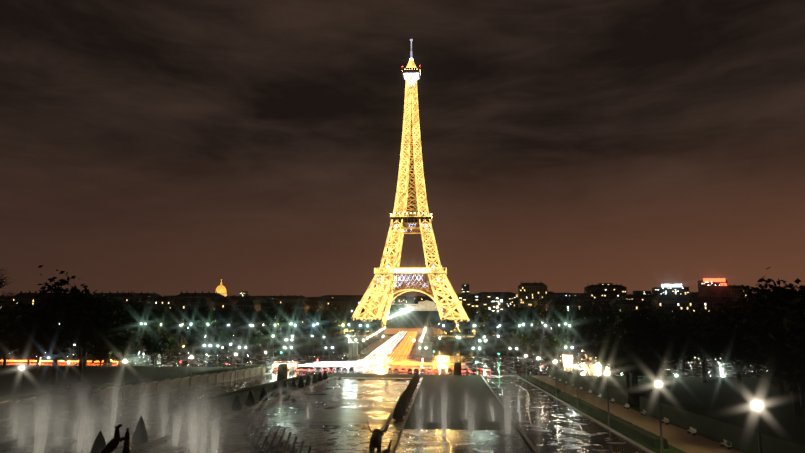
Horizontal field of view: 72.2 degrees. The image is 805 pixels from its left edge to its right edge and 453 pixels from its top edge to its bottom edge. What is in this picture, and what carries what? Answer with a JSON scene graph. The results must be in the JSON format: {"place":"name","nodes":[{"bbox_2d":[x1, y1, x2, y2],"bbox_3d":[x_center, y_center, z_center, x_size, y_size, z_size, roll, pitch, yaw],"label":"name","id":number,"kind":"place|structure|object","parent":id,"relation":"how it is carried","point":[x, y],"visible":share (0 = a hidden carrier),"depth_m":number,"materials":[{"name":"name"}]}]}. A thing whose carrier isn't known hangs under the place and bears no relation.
{"place":"outdoors","nodes":[
{"label":"outdoors","id":0,"kind":"place"},
{"bbox_2d":[10,331,464,365],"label":"light trails","id":1,"kind":"object","parent":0,"point":[354,363],"visible":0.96,"depth_m":268.44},
{"bbox_2d":[0,364,553,452],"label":"fountain spray","id":2,"kind":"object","parent":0,"point":[65,389],"depth_m":77.76,"materials":[{"name":"grey liquid"}]},
{"bbox_2d":[48,303,676,375],"bbox_3d":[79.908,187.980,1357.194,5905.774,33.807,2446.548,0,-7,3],"label":"lamp glow","id":3,"kind":"object","parent":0,"point":[367,326],"depth_m":321.23,"materials":[{"name":"white"}]},
{"bbox_2d":[10,344,733,357],"bbox_3d":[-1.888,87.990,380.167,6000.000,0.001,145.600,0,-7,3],"label":"seine water","id":4,"kind":"structure","parent":0,"point":[445,350],"depth_m":406.82,"materials":[{"name":"black liquid"}]},
{"bbox_2d":[19,328,762,408],"bbox_3d":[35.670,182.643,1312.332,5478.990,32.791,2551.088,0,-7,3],"label":"street lamps","id":5,"kind":"object","parent":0,"point":[756,405],"visible":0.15,"depth_m":68.74,"materials":[{"name":"white glass"}]},
{"bbox_2d":[0,353,804,452],"bbox_3d":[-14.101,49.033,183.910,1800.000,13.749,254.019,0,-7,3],"label":"ground","id":6,"kind":"structure","parent":0,"point":[572,429],"depth_m":121.98,"materials":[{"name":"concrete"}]},
{"bbox_2d":[0,365,266,418],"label":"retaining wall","id":7,"kind":"structure","parent":6,"relation":"on","point":[43,375],"depth_m":170.70,"materials":[{"name":"stone"}]},
{"bbox_2d":[91,370,419,452],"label":"yew cones","id":8,"kind":"object","parent":6,"relation":"on","point":[400,407],"visible":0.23,"depth_m":109.92,"materials":[{"name":"green plant"}]},
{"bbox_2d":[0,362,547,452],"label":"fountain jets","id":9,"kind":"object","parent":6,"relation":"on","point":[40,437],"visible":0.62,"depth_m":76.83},
{"bbox_2d":[243,421,311,452],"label":"fountain nozzles","id":10,"kind":"object","parent":6,"relation":"on","point":[281,442],"depth_m":71.71,"materials":[{"name":"grey metal"}]},
{"bbox_2d":[273,361,297,368],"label":"tour bus","id":11,"kind":"object","parent":6,"relation":"on","point":[276,363],"visible":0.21,"depth_m":246.29,"materials":[{"name":"red"}]},
{"bbox_2d":[102,356,584,373],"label":"cars","id":12,"kind":"object","parent":6,"relation":"on","point":[292,367],"visible":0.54,"depth_m":240.93,"materials":[{"name":"grey paint"}]},
{"bbox_2d":[277,362,461,378],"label":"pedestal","id":13,"kind":"object","parent":6,"relation":"on","point":[282,372],"visible":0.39,"depth_m":200.93,"materials":[{"name":"stone"}]},
{"bbox_2d":[562,345,596,361],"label":"kiosk","id":14,"kind":"object","parent":6,"relation":"on","point":[565,357],"visible":0.12,"depth_m":279.88,"materials":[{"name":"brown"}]},
{"bbox_2d":[548,375,731,448],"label":"trimmed shrubs","id":15,"kind":"object","parent":6,"relation":"on","point":[693,431],"visible":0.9,"depth_m":96.06,"materials":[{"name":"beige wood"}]},
{"bbox_2d":[556,378,731,448],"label":"litter bins","id":16,"kind":"object","parent":6,"relation":"on","point":[727,442],"visible":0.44,"depth_m":104.41,"materials":[{"name":"green"}]},
{"bbox_2d":[565,267,804,414],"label":"park trees","id":17,"kind":"object","parent":6,"relation":"on","point":[769,331],"visible":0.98,"depth_m":133.53,"materials":[{"name":"green plant"}]},
{"bbox_2d":[0,0,804,296],"label":"sky","id":18,"kind":"structure","parent":0,"point":[161,147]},
{"bbox_2d":[334,311,477,333],"bbox_3d":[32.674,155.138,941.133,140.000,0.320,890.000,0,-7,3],"label":"lawn","id":19,"kind":"structure","parent":0,"point":[418,322],"depth_m":750.18,"materials":[{"name":"green plant"}]},
{"bbox_2d":[110,309,775,452],"bbox_3d":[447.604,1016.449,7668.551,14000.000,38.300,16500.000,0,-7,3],"label":"ground","id":20,"kind":"structure","parent":0,"point":[172,329],"depth_m":505.41,"materials":[{"name":"grey"}]},
{"bbox_2d":[0,265,167,384],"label":"park trees","id":21,"kind":"object","parent":20,"relation":"on","point":[86,320],"visible":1,"depth_m":140.71,"materials":[{"name":"green plant"}]},
{"bbox_2d":[100,424,130,452],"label":"horses","id":22,"kind":"object","parent":20,"relation":"on","point":[111,445],"visible":1,"depth_m":55.57,"materials":[{"name":"brown metal"}]},
{"bbox_2d":[2,389,380,439],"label":"fountain nozzles","id":23,"kind":"object","parent":20,"relation":"on","point":[270,424],"visible":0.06,"depth_m":88.60,"materials":[{"name":"grey metal"}]},
{"bbox_2d":[215,279,226,296],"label":"dome","id":24,"kind":"structure","parent":20,"relation":"on","point":[221,289],"depth_m":1406.96,"materials":[{"name":"gold"}]},
{"bbox_2d":[9,334,572,345],"bbox_3d":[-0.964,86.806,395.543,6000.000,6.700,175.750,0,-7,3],"label":"quay walls","id":25,"kind":"structure","parent":20,"relation":"on","point":[329,340],"depth_m":456.30,"materials":[{"name":"stone"}]},
{"bbox_2d":[1,303,742,336],"bbox_3d":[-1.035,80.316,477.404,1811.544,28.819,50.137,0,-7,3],"label":"trees","id":26,"kind":"object","parent":20,"relation":"on","point":[278,315],"visible":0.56,"depth_m":470.49,"materials":[{"name":"green plant"}]},
{"bbox_2d":[0,321,758,374],"bbox_3d":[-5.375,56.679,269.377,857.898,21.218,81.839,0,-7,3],"label":"trees","id":27,"kind":"object","parent":20,"relation":"on","point":[157,342],"visible":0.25,"depth_m":292.75,"materials":[{"name":"green plant"}]},
{"bbox_2d":[367,421,391,452],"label":"bull and deer group","id":28,"kind":"object","parent":20,"relation":"on","point":[375,441],"visible":1,"depth_m":59.23,"materials":[{"name":"brown metal"}]},
{"bbox_2d":[0,281,763,333],"bbox_3d":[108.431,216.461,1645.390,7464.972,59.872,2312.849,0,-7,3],"label":"city blocks","id":29,"kind":"structure","parent":20,"relation":"on","point":[528,295],"depth_m":662.17,"materials":[{"name":"black"}]},
{"bbox_2d":[661,278,726,286],"bbox_3d":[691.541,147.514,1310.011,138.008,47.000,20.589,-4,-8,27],"label":"neon signs","id":30,"kind":"object","parent":29,"relation":"on","point":[704,280],"visible":0.8,"depth_m":1293.30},
{"bbox_2d":[17,309,761,452],"bbox_3d":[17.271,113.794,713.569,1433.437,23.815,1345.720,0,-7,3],"label":"lamp posts","id":31,"kind":"object","parent":20,"relation":"on","point":[757,411],"visible":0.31,"depth_m":168.17,"materials":[{"name":"grey metal"}]},
{"bbox_2d":[347,321,433,356],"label":"bridge","id":32,"kind":"structure","parent":20,"relation":"on","point":[425,352],"depth_m":337.70,"materials":[{"name":"stone"}]},
{"bbox_2d":[0,364,804,452],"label":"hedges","id":33,"kind":"object","parent":20,"relation":"on","point":[740,434],"visible":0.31,"depth_m":93.55,"materials":[{"name":"green plant"}]},
{"bbox_2d":[343,39,475,333],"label":"tower","id":34,"kind":"structure","parent":20,"relation":"on","point":[403,219],"depth_m":568.25,"materials":[{"name":"gold metal"}]},
{"bbox_2d":[391,295,446,310],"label":"building","id":35,"kind":"structure","parent":20,"relation":"on","point":[426,303],"depth_m":1440.92,"materials":[{"name":"brown"}]},
{"bbox_2d":[119,303,723,333],"bbox_3d":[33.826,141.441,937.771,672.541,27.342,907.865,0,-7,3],"label":"trees","id":36,"kind":"object","parent":20,"relation":"on","point":[331,312],"visible":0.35,"depth_m":560.26,"materials":[{"name":"green plant"}]},
{"bbox_2d":[240,280,765,312],"bbox_3d":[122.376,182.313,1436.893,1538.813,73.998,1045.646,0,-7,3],"label":"buildings","id":37,"kind":"structure","parent":0,"point":[475,302],"depth_m":1219.38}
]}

